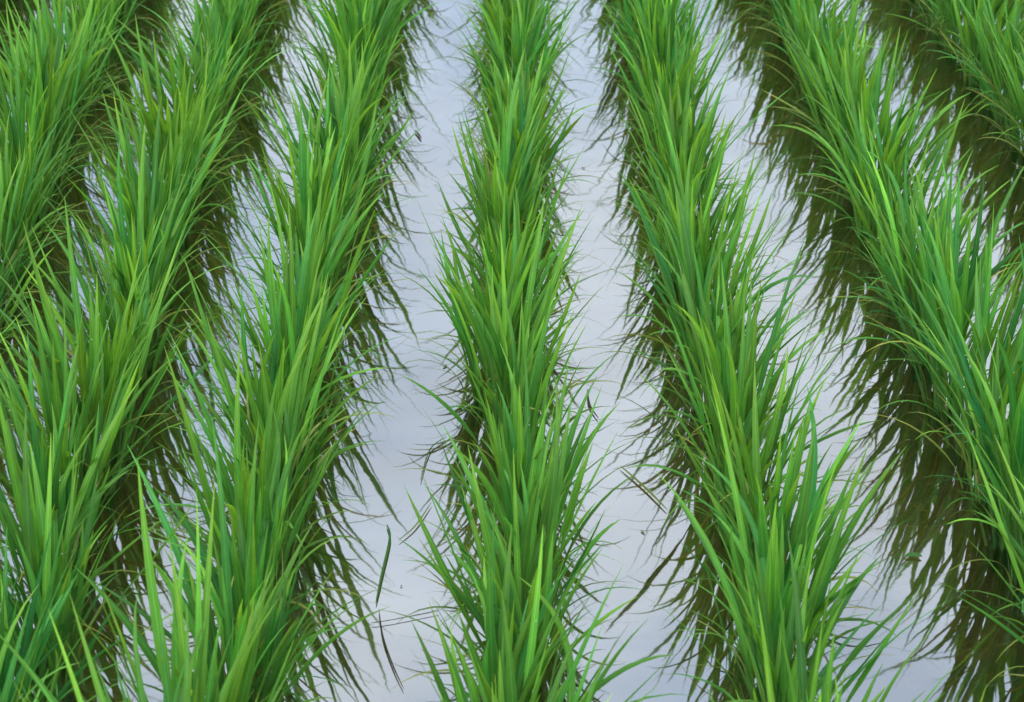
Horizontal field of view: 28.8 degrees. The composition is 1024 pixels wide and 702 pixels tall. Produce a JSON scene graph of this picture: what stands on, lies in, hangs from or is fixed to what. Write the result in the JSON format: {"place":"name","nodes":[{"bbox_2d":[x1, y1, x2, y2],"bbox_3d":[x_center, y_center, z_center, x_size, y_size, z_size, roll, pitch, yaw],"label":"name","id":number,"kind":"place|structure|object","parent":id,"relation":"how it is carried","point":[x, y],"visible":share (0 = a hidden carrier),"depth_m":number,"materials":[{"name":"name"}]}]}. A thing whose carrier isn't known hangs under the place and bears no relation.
{"place":"outdoors","nodes":[
{"label":"outdoors","id":0,"kind":"place"},
{"bbox_2d":[0,0,1023,701],"bbox_3d":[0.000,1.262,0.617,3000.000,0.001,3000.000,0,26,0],"label":"water","id":1,"kind":"structure","parent":0,"point":[964,646],"depth_m":3.11,"materials":[{"name":"grey liquid"}]},
{"bbox_2d":[376,525,390,601],"bbox_3d":[-0.164,0.272,2.557,0.011,0.001,0.190,0,26,0],"label":"floating rice blade","id":2,"kind":"object","parent":1,"relation":"on","point":[385,560],"visible":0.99,"depth_m":2.56,"materials":[{"name":"green plant"}]},
{"label":"paddy water","id":3,"kind":"structure","parent":0,"visible":0},
{"bbox_2d":[0,0,24,52],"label":"rice plant row","id":4,"kind":"object","parent":3,"relation":"on","point":[1,2],"visible":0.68,"depth_m":4.84,"materials":[{"name":"green plant"}]},
{"bbox_2d":[0,0,186,449],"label":"rice plant row","id":5,"kind":"object","parent":3,"relation":"on","point":[46,90],"visible":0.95,"depth_m":3.60,"materials":[{"name":"green plant"}]},
{"bbox_2d":[0,0,312,701],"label":"rice plant row","id":6,"kind":"object","parent":3,"relation":"on","point":[185,142],"visible":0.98,"depth_m":2.72,"materials":[{"name":"green plant"}]},
{"bbox_2d":[0,0,441,701],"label":"rice plant row","id":7,"kind":"object","parent":3,"relation":"on","point":[278,414],"visible":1,"depth_m":2.57,"materials":[{"name":"green plant"}]},
{"bbox_2d":[379,612,403,688],"bbox_3d":[-0.148,0.356,2.385,0.007,0.001,0.171,-6,27,-12],"label":"floating rice blade","id":8,"kind":"object","parent":3,"relation":"on","point":[387,650],"visible":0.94,"depth_m":2.38,"materials":[{"name":"green plant"}]},
{"bbox_2d":[372,610,437,622],"bbox_3d":[-0.131,0.327,2.444,0.086,0.001,0.002,-8,27,-17],"label":"floating rice blade","id":9,"kind":"object","parent":3,"relation":"on","point":[403,617],"visible":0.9,"depth_m":2.44,"materials":[{"name":"green plant"}]},
{"bbox_2d":[398,503,430,540],"bbox_3d":[-0.126,0.227,2.649,0.007,0.001,0.106,10,28,20],"label":"floating rice blade","id":10,"kind":"object","parent":3,"relation":"on","point":[415,524],"visible":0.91,"depth_m":2.64,"materials":[{"name":"green plant"}]},
{"bbox_2d":[420,437,444,480],"bbox_3d":[-0.116,0.150,2.805,0.013,0.001,0.131,6,27,13],"label":"floating rice blade","id":11,"kind":"object","parent":3,"relation":"on","point":[427,456],"visible":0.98,"depth_m":2.81,"materials":[{"name":"green plant"}]},
{"bbox_2d":[125,17,910,701],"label":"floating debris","id":12,"kind":"object","parent":3,"relation":"on","point":[547,327],"visible":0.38,"depth_m":3.05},
{"bbox_2d":[378,0,685,701],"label":"rice plant row","id":13,"kind":"object","parent":3,"relation":"on","point":[518,597],"visible":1,"depth_m":2.69,"materials":[{"name":"green plant"}]},
{"bbox_2d":[587,389,597,417],"bbox_3d":[0.117,0.078,2.953,0.007,0.001,0.095,-3,26,-7],"label":"floating rice blade","id":14,"kind":"object","parent":3,"relation":"on","point":[590,404],"visible":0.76,"depth_m":2.95,"materials":[{"name":"green plant"}]},
{"bbox_2d":[621,466,666,508],"bbox_3d":[0.181,0.187,2.731,0.005,0.001,0.133,-12,28,-23],"label":"floating rice blade","id":15,"kind":"object","parent":3,"relation":"on","point":[646,488],"visible":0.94,"depth_m":2.73,"materials":[{"name":"green plant"}]},
{"bbox_2d":[581,0,986,701],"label":"rice plant row","id":16,"kind":"object","parent":3,"relation":"on","point":[719,344],"visible":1,"depth_m":2.64,"materials":[{"name":"green plant"}]},
{"bbox_2d":[738,0,1023,691],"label":"rice plant row","id":17,"kind":"object","parent":3,"relation":"on","point":[936,315],"visible":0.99,"depth_m":3.01,"materials":[{"name":"green plant"}]},
{"bbox_2d":[905,552,921,556],"bbox_3d":[0.519,0.263,2.574,0.021,0.001,0.011,0,26,0],"label":"floating rice blade","id":18,"kind":"object","parent":3,"relation":"on","point":[913,554],"visible":1,"depth_m":2.58,"materials":[{"name":"green plant"}]},
{"bbox_2d":[891,0,1023,211],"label":"rice plant row","id":19,"kind":"object","parent":3,"relation":"on","point":[996,69],"visible":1,"depth_m":4.12,"materials":[{"name":"green plant"}]}
]}

